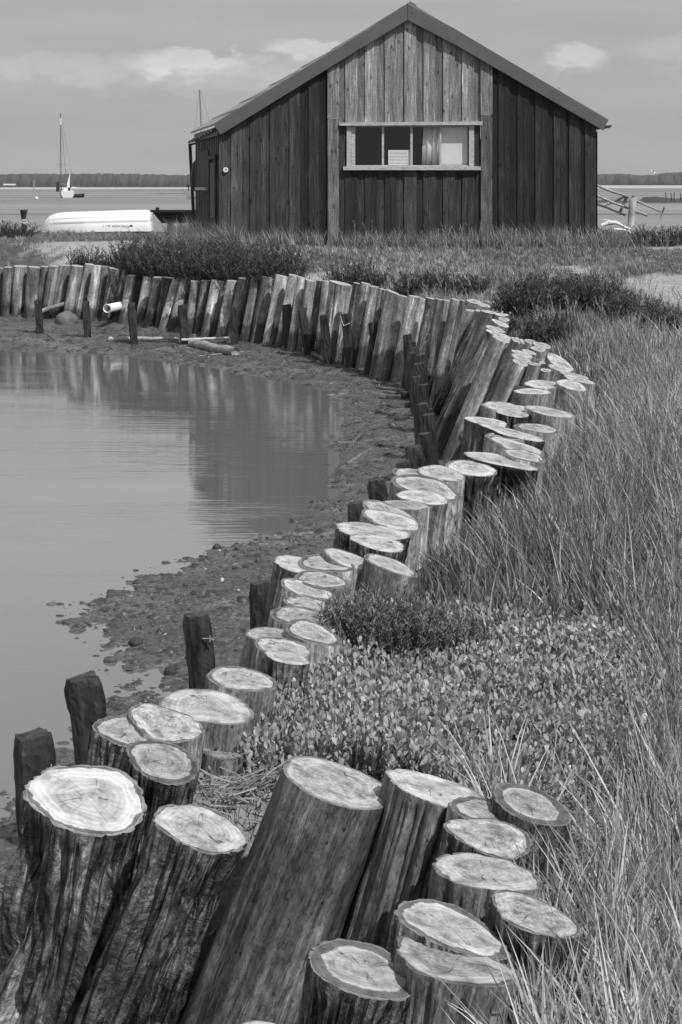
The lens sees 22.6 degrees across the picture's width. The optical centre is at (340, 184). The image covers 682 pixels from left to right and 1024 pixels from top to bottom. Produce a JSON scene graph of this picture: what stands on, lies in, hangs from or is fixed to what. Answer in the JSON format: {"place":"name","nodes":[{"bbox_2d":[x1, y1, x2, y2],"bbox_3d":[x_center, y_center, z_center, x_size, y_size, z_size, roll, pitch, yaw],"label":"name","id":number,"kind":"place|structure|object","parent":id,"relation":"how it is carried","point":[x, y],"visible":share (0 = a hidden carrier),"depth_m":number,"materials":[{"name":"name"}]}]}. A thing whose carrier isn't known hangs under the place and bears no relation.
{"place":"outdoors","nodes":[
{"label":"outdoors","id":0,"kind":"place"},
{"bbox_2d":[0,187,190,188],"bbox_3d":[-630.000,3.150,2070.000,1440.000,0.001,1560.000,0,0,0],"label":"sand bar","id":1,"kind":"object","parent":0,"point":[98,187],"depth_m":2059.38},
{"bbox_2d":[0,173,189,186],"bbox_3d":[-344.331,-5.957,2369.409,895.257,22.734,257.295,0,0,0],"label":"woods","id":2,"kind":"object","parent":1,"relation":"on","point":[104,180],"visible":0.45,"depth_m":2259.22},
{"bbox_2d":[0,350,364,825],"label":"inlet water","id":3,"kind":"structure","parent":0,"point":[114,468],"depth_m":18.27,"materials":[{"name":"grey liquid"}]},
{"bbox_2d":[0,232,681,1023],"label":"ground","id":4,"kind":"structure","parent":0,"point":[16,326],"depth_m":19.30,"materials":[{"name":"soil"}]},
{"bbox_2d":[11,265,27,316],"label":"revetment log","id":5,"kind":"object","parent":4,"relation":"on","point":[19,288],"visible":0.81,"depth_m":38.02,"materials":[{"name":"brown wood"}]},
{"bbox_2d":[23,266,39,317],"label":"revetment log","id":6,"kind":"object","parent":4,"relation":"on","point":[32,284],"visible":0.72,"depth_m":37.83,"materials":[{"name":"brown wood"}]},
{"bbox_2d":[13,727,57,840],"bbox_3d":[-1.264,2.844,7.137,0.225,1.121,0.201,0,0,0],"label":"timber stake","id":7,"kind":"object","parent":4,"relation":"on","point":[34,753],"visible":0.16,"depth_m":7.09,"materials":[{"name":"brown wood"}]},
{"bbox_2d":[51,264,70,318],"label":"revetment log","id":8,"kind":"object","parent":4,"relation":"on","point":[62,281],"visible":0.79,"depth_m":37.74,"materials":[{"name":"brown wood"}]},
{"bbox_2d":[0,765,146,1023],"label":"revetment log","id":9,"kind":"object","parent":4,"relation":"on","point":[67,874],"visible":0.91,"depth_m":4.88,"materials":[{"name":"grey wood"}]},
{"bbox_2d":[63,265,83,313],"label":"revetment log","id":10,"kind":"object","parent":4,"relation":"on","point":[73,287],"visible":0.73,"depth_m":37.46,"materials":[{"name":"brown wood"}]},
{"bbox_2d":[64,670,106,764],"bbox_3d":[-1.126,2.839,7.951,0.302,1.124,0.210,0,0,-21],"label":"timber stake","id":11,"kind":"object","parent":4,"relation":"on","point":[84,695],"visible":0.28,"depth_m":7.88,"materials":[{"name":"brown wood"}]},
{"bbox_2d":[41,210,153,232],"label":"upturned dinghy","id":12,"kind":"object","parent":4,"relation":"on","point":[104,221],"visible":0.98,"depth_m":56.13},
{"bbox_2d":[87,715,145,770],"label":"revetment log","id":13,"kind":"object","parent":4,"relation":"on","point":[111,738],"visible":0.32,"depth_m":5.57,"materials":[{"name":"grey wood"}]},
{"bbox_2d":[100,229,161,276],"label":"shrub","id":14,"kind":"object","parent":4,"relation":"on","point":[128,248],"visible":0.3,"depth_m":37.31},
{"bbox_2d":[119,236,199,277],"bbox_3d":[-3.880,1.552,36.700,1.782,0.906,1.199,0,0,0],"label":"shrub","id":15,"kind":"object","parent":4,"relation":"on","point":[146,267],"visible":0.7,"depth_m":36.50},
{"bbox_2d":[73,804,247,1023],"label":"revetment log","id":16,"kind":"object","parent":4,"relation":"on","point":[146,963],"visible":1,"depth_m":4.70,"materials":[{"name":"grey wood"}]},
{"bbox_2d":[122,739,199,887],"bbox_3d":[-0.672,2.489,5.327,0.463,1.455,0.265,0,0,0],"label":"revetment log","id":17,"kind":"object","parent":4,"relation":"on","point":[161,773],"visible":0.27,"depth_m":5.27,"materials":[{"name":"grey wood"}]},
{"bbox_2d":[128,703,204,779],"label":"revetment log","id":18,"kind":"object","parent":4,"relation":"on","point":[148,721],"visible":0.14,"depth_m":5.68,"materials":[{"name":"grey wood"}]},
{"bbox_2d":[156,236,235,280],"bbox_3d":[-2.980,1.527,35.593,1.806,0.952,1.264,0,0,0],"label":"shrub","id":19,"kind":"object","parent":4,"relation":"on","point":[188,266],"visible":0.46,"depth_m":35.43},
{"bbox_2d":[182,610,214,688],"bbox_3d":[-0.724,2.848,9.143,0.222,1.111,0.174,0,0,-20],"label":"timber stake","id":20,"kind":"object","parent":4,"relation":"on","point":[199,650],"visible":0.33,"depth_m":9.10,"materials":[{"name":"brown wood"}]},
{"bbox_2d":[159,689,253,752],"bbox_3d":[-0.542,2.491,5.894,0.486,1.434,0.300,0,0,0],"label":"revetment log","id":21,"kind":"object","parent":4,"relation":"on","point":[224,719],"visible":0.21,"depth_m":5.84,"materials":[{"name":"grey wood"}]},
{"bbox_2d":[200,280,220,337],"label":"revetment log","id":22,"kind":"object","parent":4,"relation":"on","point":[211,305],"visible":0.77,"depth_m":34.37,"materials":[{"name":"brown wood"}]},
{"bbox_2d":[0,327,445,926],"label":"mud clods","id":23,"kind":"object","parent":4,"relation":"on","point":[162,589],"visible":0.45,"depth_m":14.95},
{"bbox_2d":[200,748,251,785],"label":"revetment log","id":24,"kind":"object","parent":4,"relation":"on","point":[233,762],"visible":0.12,"depth_m":5.71,"materials":[{"name":"grey wood"}]},
{"bbox_2d":[215,280,236,336],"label":"revetment log","id":25,"kind":"object","parent":4,"relation":"on","point":[227,305],"visible":0.77,"depth_m":33.98,"materials":[{"name":"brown wood"}]},
{"bbox_2d":[198,233,269,280],"bbox_3d":[-2.054,1.494,34.705,1.704,1.026,1.325,0,0,0],"label":"shrub","id":26,"kind":"object","parent":4,"relation":"on","point":[226,269],"visible":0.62,"depth_m":34.48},
{"bbox_2d":[226,277,249,339],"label":"revetment log","id":27,"kind":"object","parent":4,"relation":"on","point":[241,293],"visible":0.59,"depth_m":33.81,"materials":[{"name":"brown wood"}]},
{"bbox_2d":[204,666,277,727],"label":"revetment log","id":28,"kind":"object","parent":4,"relation":"on","point":[255,690],"visible":0.24,"depth_m":6.16,"materials":[{"name":"grey wood"}]},
{"bbox_2d":[240,277,259,341],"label":"revetment log","id":29,"kind":"object","parent":4,"relation":"on","point":[249,313],"visible":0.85,"depth_m":33.39,"materials":[{"name":"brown wood"}]},
{"bbox_2d":[249,579,269,628],"bbox_3d":[-0.454,2.848,9.901,0.148,1.113,0.136,0,0,-23],"label":"timber stake","id":30,"kind":"object","parent":4,"relation":"on","point":[258,592],"visible":0.13,"depth_m":9.85,"materials":[{"name":"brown wood"}]},
{"bbox_2d":[249,276,272,342],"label":"revetment log","id":31,"kind":"object","parent":4,"relation":"on","point":[262,307],"visible":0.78,"depth_m":33.24,"materials":[{"name":"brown wood"}]},
{"bbox_2d":[239,627,285,667],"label":"revetment log","id":32,"kind":"object","parent":4,"relation":"on","point":[252,635],"visible":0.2,"depth_m":6.76,"materials":[{"name":"grey wood"}]},
{"bbox_2d":[262,274,287,345],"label":"revetment log","id":33,"kind":"object","parent":4,"relation":"on","point":[274,312],"visible":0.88,"depth_m":32.84,"materials":[{"name":"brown wood"}]},
{"bbox_2d":[239,234,313,290],"bbox_3d":[-1.263,1.516,33.596,1.523,1.122,1.177,0,0,0],"label":"shrub","id":34,"kind":"object","parent":4,"relation":"on","point":[268,267],"visible":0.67,"depth_m":33.47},
{"bbox_2d":[250,637,311,672],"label":"revetment log","id":35,"kind":"object","parent":4,"relation":"on","point":[262,646],"visible":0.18,"depth_m":6.62,"materials":[{"name":"grey wood"}]},
{"bbox_2d":[180,756,385,1023],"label":"revetment log","id":36,"kind":"object","parent":4,"relation":"on","point":[294,892],"visible":0.91,"depth_m":5.01,"materials":[{"name":"grey wood"}]},
{"bbox_2d":[262,555,306,626],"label":"revetment log","id":37,"kind":"object","parent":4,"relation":"on","point":[286,566],"visible":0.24,"depth_m":8.03,"materials":[{"name":"grey wood"}]},
{"bbox_2d":[264,651,309,699],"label":"revetment log","id":38,"kind":"object","parent":4,"relation":"on","point":[282,668],"visible":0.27,"depth_m":6.45,"materials":[{"name":"grey wood"}]},
{"bbox_2d":[287,276,305,350],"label":"revetment log","id":39,"kind":"object","parent":4,"relation":"on","point":[294,324],"visible":0.81,"depth_m":31.92,"materials":[{"name":"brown wood"}]},
{"bbox_2d":[267,606,338,633],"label":"revetment log","id":40,"kind":"object","parent":4,"relation":"on","point":[281,617],"visible":0.12,"depth_m":7.09,"materials":[{"name":"grey wood"}]},
{"bbox_2d":[275,578,336,608],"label":"revetment log","id":41,"kind":"object","parent":4,"relation":"on","point":[290,587],"visible":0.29,"depth_m":7.56,"materials":[{"name":"grey wood"}]},
{"bbox_2d":[284,619,341,675],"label":"revetment log","id":42,"kind":"object","parent":4,"relation":"on","point":[322,642],"visible":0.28,"depth_m":6.81,"materials":[{"name":"grey wood"}]},
{"bbox_2d":[294,571,350,614],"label":"revetment log","id":43,"kind":"object","parent":4,"relation":"on","point":[327,581],"visible":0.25,"depth_m":7.75,"materials":[{"name":"grey wood"}]},
{"bbox_2d":[298,554,354,605],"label":"revetment log","id":44,"kind":"object","parent":4,"relation":"on","point":[315,562],"visible":0.19,"depth_m":8.05,"materials":[{"name":"grey wood"}]},
{"bbox_2d":[319,280,351,361],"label":"revetment log","id":45,"kind":"object","parent":4,"relation":"on","point":[338,299],"visible":0.66,"depth_m":30.18,"materials":[{"name":"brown wood"}]},
{"bbox_2d":[0,209,681,355],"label":"meadow grass","id":46,"kind":"structure","parent":4,"relation":"on","point":[193,231],"depth_m":37.65,"materials":[{"name":"plant"}]},
{"bbox_2d":[322,548,363,606],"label":"revetment log","id":47,"kind":"object","parent":4,"relation":"on","point":[339,557],"visible":0.19,"depth_m":8.16,"materials":[{"name":"grey wood"}]},
{"bbox_2d":[298,938,410,1023],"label":"revetment log","id":48,"kind":"object","parent":4,"relation":"on","point":[351,982],"visible":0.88,"depth_m":3.85,"materials":[{"name":"grey wood"}]},
{"bbox_2d":[315,256,393,289],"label":"shrub","id":49,"kind":"object","parent":4,"relation":"on","point":[356,275],"visible":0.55,"depth_m":31.68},
{"bbox_2d":[314,581,408,664],"bbox_3d":[0.069,1.841,7.065,0.436,0.396,0.317,0,0,0],"label":"shrub","id":50,"kind":"object","parent":4,"relation":"on","point":[355,622],"visible":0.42,"depth_m":7.02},
{"bbox_2d":[352,282,370,366],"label":"revetment log","id":51,"kind":"object","parent":4,"relation":"on","point":[360,311],"visible":0.76,"depth_m":29.26,"materials":[{"name":"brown wood"}]},
{"bbox_2d":[355,285,378,368],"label":"revetment log","id":52,"kind":"object","parent":4,"relation":"on","point":[368,318],"visible":0.82,"depth_m":28.94,"materials":[{"name":"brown wood"}]},
{"bbox_2d":[333,522,410,563],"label":"revetment log","id":53,"kind":"object","parent":4,"relation":"on","point":[344,531],"visible":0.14,"depth_m":8.84,"materials":[{"name":"grey wood"}]},
{"bbox_2d":[349,534,403,561],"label":"revetment log","id":54,"kind":"object","parent":4,"relation":"on","point":[361,545],"visible":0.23,"depth_m":8.53,"materials":[{"name":"grey wood"}]},
{"bbox_2d":[369,289,397,376],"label":"revetment log","id":55,"kind":"object","parent":4,"relation":"on","point":[382,331],"visible":0.75,"depth_m":28.02,"materials":[{"name":"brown wood"}]},
{"bbox_2d":[357,553,417,606],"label":"revetment log","id":56,"kind":"object","parent":4,"relation":"on","point":[389,573],"visible":0.23,"depth_m":7.99,"materials":[{"name":"grey wood"}]},
{"bbox_2d":[360,508,421,570],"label":"revetment log","id":57,"kind":"object","parent":4,"relation":"on","point":[412,527],"visible":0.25,"depth_m":9.11,"materials":[{"name":"grey wood"}]},
{"bbox_2d":[379,294,407,380],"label":"revetment log","id":58,"kind":"object","parent":4,"relation":"on","point":[400,301],"visible":0.86,"depth_m":27.43,"materials":[{"name":"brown wood"}]},
{"bbox_2d":[187,1,611,245],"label":"shed","id":59,"kind":"object","parent":4,"relation":"on","point":[286,150],"visible":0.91,"depth_m":38.97,"materials":[{"name":"wood"}]},
{"bbox_2d":[422,127,438,164],"bbox_3d":[2.064,-0.886,39.132,0.422,0.878,0.077,0,0,0],"label":"curtain","id":60,"kind":"object","parent":59,"relation":"hanging from","point":[430,153],"visible":1,"depth_m":39.13,"materials":[{"name":"fabric"}]},
{"bbox_2d":[441,127,467,164],"bbox_3d":[2.592,-0.890,39.130,0.618,0.869,0.020,0,0,0],"label":"blind","id":61,"kind":"object","parent":59,"relation":"hanging from","point":[454,145],"visible":1,"depth_m":39.12,"materials":[{"name":"fabric"}]},
{"bbox_2d":[389,295,418,383],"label":"revetment log","id":62,"kind":"object","parent":4,"relation":"on","point":[406,328],"visible":0.81,"depth_m":27.02,"materials":[{"name":"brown wood"}]},
{"bbox_2d":[383,500,429,569],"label":"revetment log","id":63,"kind":"object","parent":4,"relation":"on","point":[419,510],"visible":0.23,"depth_m":9.55,"materials":[{"name":"grey wood"}]},
{"bbox_2d":[358,584,455,667],"bbox_3d":[0.259,1.848,7.088,0.411,0.394,0.313,0,0,32],"label":"shrub","id":64,"kind":"object","parent":4,"relation":"on","point":[401,631],"visible":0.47,"depth_m":7.03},
{"bbox_2d":[341,768,481,949],"bbox_3d":[0.087,2.490,5.074,0.686,1.459,0.276,0,0,0],"label":"revetment log","id":65,"kind":"object","parent":4,"relation":"on","point":[403,852],"visible":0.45,"depth_m":4.99,"materials":[{"name":"grey wood"}]},
{"bbox_2d":[384,267,448,298],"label":"shrub","id":66,"kind":"object","parent":4,"relation":"on","point":[403,288],"visible":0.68,"depth_m":29.92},
{"bbox_2d":[396,490,448,561],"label":"revetment log","id":67,"kind":"object","parent":4,"relation":"on","point":[437,503],"visible":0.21,"depth_m":9.75,"materials":[{"name":"grey wood"}]},
{"bbox_2d":[388,474,462,549],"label":"revetment log","id":68,"kind":"object","parent":4,"relation":"on","point":[399,483],"visible":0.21,"depth_m":10.10,"materials":[{"name":"grey wood"}]},
{"bbox_2d":[191,727,676,992],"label":"dry stalk litter","id":69,"kind":"object","parent":4,"relation":"on","point":[217,793],"visible":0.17,"depth_m":5.54,"materials":[{"name":"grey plant"}]},
{"bbox_2d":[426,298,441,381],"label":"revetment log","id":70,"kind":"object","parent":4,"relation":"on","point":[430,354],"visible":0.66,"depth_m":25.26,"materials":[{"name":"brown wood"}]},
{"bbox_2d":[196,587,681,809],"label":"leafy ground cover","id":71,"kind":"object","parent":4,"relation":"on","point":[339,695],"visible":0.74,"depth_m":6.24,"materials":[{"name":"grey plant"}]},
{"bbox_2d":[417,465,464,538],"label":"revetment log","id":72,"kind":"object","parent":4,"relation":"on","point":[456,478],"visible":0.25,"depth_m":10.63,"materials":[{"name":"grey wood"}]},
{"bbox_2d":[429,298,459,405],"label":"revetment log","id":73,"kind":"object","parent":4,"relation":"on","point":[445,346],"visible":0.74,"depth_m":24.38,"materials":[{"name":"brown wood"}]},
{"bbox_2d":[386,899,510,964],"bbox_3d":[0.083,2.489,4.132,0.647,1.460,0.313,0,0,0],"label":"revetment log","id":74,"kind":"object","parent":4,"relation":"on","point":[415,920],"visible":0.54,"depth_m":4.12,"materials":[{"name":"grey wood"}]},
{"bbox_2d":[407,597,495,656],"bbox_3d":[0.425,1.887,7.145,0.375,0.330,0.354,0,0,43],"label":"shrub","id":75,"kind":"object","parent":4,"relation":"on","point":[464,631],"visible":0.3,"depth_m":7.10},
{"bbox_2d":[431,309,479,415],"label":"revetment log","id":76,"kind":"object","parent":4,"relation":"on","point":[443,392],"visible":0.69,"depth_m":23.34,"materials":[{"name":"grey wood"}]},
{"bbox_2d":[394,935,520,1023],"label":"revetment log","id":77,"kind":"object","parent":4,"relation":"on","point":[470,980],"visible":0.81,"depth_m":3.85,"materials":[{"name":"grey wood"}]},
{"bbox_2d":[441,310,495,413],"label":"revetment log","id":78,"kind":"object","parent":4,"relation":"on","point":[485,317],"visible":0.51,"depth_m":22.41,"materials":[{"name":"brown wood"}]},
{"bbox_2d":[445,460,496,535],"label":"revetment log","id":79,"kind":"object","parent":4,"relation":"on","point":[480,478],"visible":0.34,"depth_m":10.73,"materials":[{"name":"grey wood"}]},
{"bbox_2d":[436,329,510,453],"bbox_3d":[1.522,2.469,19.952,1.032,1.551,0.352,0,0,0],"label":"revetment log","id":80,"kind":"object","parent":4,"relation":"on","point":[447,423],"visible":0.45,"depth_m":19.88,"materials":[{"name":"grey wood"}]},
{"bbox_2d":[440,335,509,461],"bbox_3d":[1.544,2.468,19.418,0.835,1.499,0.241,0,0,0],"label":"revetment log","id":81,"kind":"object","parent":4,"relation":"on","point":[483,380],"visible":0.73,"depth_m":19.33,"materials":[{"name":"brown wood"}]},
{"bbox_2d":[437,796,529,857],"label":"revetment log","id":82,"kind":"object","parent":4,"relation":"on","point":[467,807],"visible":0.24,"depth_m":4.92,"materials":[{"name":"grey wood"}]},
{"bbox_2d":[460,416,506,459],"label":"revetment log","id":83,"kind":"object","parent":4,"relation":"on","point":[468,444],"visible":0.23,"depth_m":12.92,"materials":[{"name":"grey wood"}]},
{"bbox_2d":[427,852,542,929],"bbox_3d":[0.269,2.490,4.472,0.516,1.426,0.268,0,0,0],"label":"revetment log","id":84,"kind":"object","parent":4,"relation":"on","point":[470,882],"visible":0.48,"depth_m":4.41,"materials":[{"name":"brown wood"}]},
{"bbox_2d":[440,817,532,866],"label":"revetment log","id":85,"kind":"object","parent":4,"relation":"on","point":[488,836],"visible":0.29,"depth_m":4.69,"materials":[{"name":"grey wood"}]},
{"bbox_2d":[305,284,681,1023],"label":"tall grass","id":86,"kind":"structure","parent":4,"relation":"on","point":[617,900],"depth_m":7.70,"materials":[{"name":"plant"}]},
{"bbox_2d":[464,452,538,504],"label":"revetment log","id":87,"kind":"object","parent":4,"relation":"on","point":[516,471],"visible":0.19,"depth_m":11.02,"materials":[{"name":"grey wood"}]},
{"bbox_2d":[337,220,681,807],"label":"grass stalks","id":88,"kind":"object","parent":4,"relation":"on","point":[599,479],"depth_m":17.18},
{"bbox_2d":[475,422,544,451],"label":"revetment log","id":89,"kind":"object","parent":4,"relation":"on","point":[482,430],"visible":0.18,"depth_m":12.37,"materials":[{"name":"grey wood"}]},
{"bbox_2d":[492,359,527,402],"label":"revetment log","id":90,"kind":"object","parent":4,"relation":"on","point":[514,375],"visible":0.4,"depth_m":17.16,"materials":[{"name":"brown wood"}]},
{"bbox_2d":[484,435,543,456],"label":"revetment log","id":91,"kind":"object","parent":4,"relation":"on","point":[496,444],"visible":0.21,"depth_m":11.73,"materials":[{"name":"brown wood"}]},
{"bbox_2d":[501,449,544,494],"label":"revetment log","id":92,"kind":"object","parent":4,"relation":"on","point":[524,456],"visible":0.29,"depth_m":11.28,"materials":[{"name":"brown wood"}]},
{"bbox_2d":[489,272,556,321],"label":"shrub","id":93,"kind":"object","parent":4,"relation":"on","point":[518,298],"visible":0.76,"depth_m":25.69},
{"bbox_2d":[512,388,550,406],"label":"revetment log","id":94,"kind":"object","parent":4,"relation":"on","point":[521,397],"visible":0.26,"depth_m":14.76,"materials":[{"name":"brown wood"}]},
{"bbox_2d":[491,782,572,891],"bbox_3d":[0.440,2.490,4.964,0.460,1.437,0.267,0,0,0],"label":"revetment log","id":95,"kind":"object","parent":4,"relation":"on","point":[530,802],"visible":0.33,"depth_m":4.89,"materials":[{"name":"grey wood"}]},
{"bbox_2d":[513,423,559,461],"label":"revetment log","id":96,"kind":"object","parent":4,"relation":"on","point":[543,431],"visible":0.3,"depth_m":12.53,"materials":[{"name":"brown wood"}]},
{"bbox_2d":[490,889,583,1023],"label":"revetment log","id":97,"kind":"object","parent":4,"relation":"on","point":[525,916],"visible":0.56,"depth_m":4.14,"materials":[{"name":"grey wood"}]},
{"bbox_2d":[512,308,581,347],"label":"shrub","id":98,"kind":"object","parent":4,"relation":"on","point":[542,333],"visible":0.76,"depth_m":21.27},
{"bbox_2d":[524,405,575,443],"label":"revetment log","id":99,"kind":"object","parent":4,"relation":"on","point":[542,415],"visible":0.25,"depth_m":13.42,"materials":[{"name":"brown wood"}]},
{"bbox_2d":[525,269,598,312],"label":"shrub","id":100,"kind":"object","parent":4,"relation":"on","point":[557,299],"visible":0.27,"depth_m":26.68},
{"bbox_2d":[555,379,586,414],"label":"revetment log","id":101,"kind":"object","parent":4,"relation":"on","point":[562,385],"visible":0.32,"depth_m":15.25,"materials":[{"name":"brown wood"}]},
{"bbox_2d":[553,269,642,314],"bbox_3d":[4.003,1.695,26.503,1.372,0.782,0.953,0,0,0],"label":"shrub","id":102,"kind":"object","parent":4,"relation":"on","point":[586,293],"visible":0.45,"depth_m":26.37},
{"bbox_2d":[593,288,661,323],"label":"shrub","id":103,"kind":"object","parent":4,"relation":"on","point":[626,306],"visible":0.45,"depth_m":24.11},
{"bbox_2d":[597,184,664,227],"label":"broken rail fence","id":104,"kind":"object","parent":4,"relation":"on","point":[632,210],"visible":0.91,"depth_m":46.07,"materials":[{"name":"grey wood"}]},
{"bbox_2d":[616,223,681,246],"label":"shrub","id":105,"kind":"object","parent":4,"relation":"on","point":[673,240],"visible":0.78,"depth_m":39.55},
{"bbox_2d":[629,300,681,337],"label":"shrub","id":106,"kind":"object","parent":4,"relation":"on","point":[670,319],"visible":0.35,"depth_m":22.26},
{"bbox_2d":[0,189,681,231],"bbox_3d":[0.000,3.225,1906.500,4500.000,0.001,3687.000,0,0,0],"label":"estuary water","id":107,"kind":"structure","parent":0,"point":[42,208],"depth_m":267.05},
{"bbox_2d":[0,0,681,175],"label":"sky","id":108,"kind":"structure","parent":0,"point":[124,78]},
{"bbox_2d":[597,185,681,187],"bbox_3d":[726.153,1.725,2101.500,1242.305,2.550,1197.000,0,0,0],"label":"field","id":109,"kind":"structure","parent":0,"point":[642,186],"depth_m":1829.99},
{"bbox_2d":[597,172,681,184],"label":"woods","id":110,"kind":"object","parent":109,"relation":"on","point":[672,178],"visible":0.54,"depth_m":2221.23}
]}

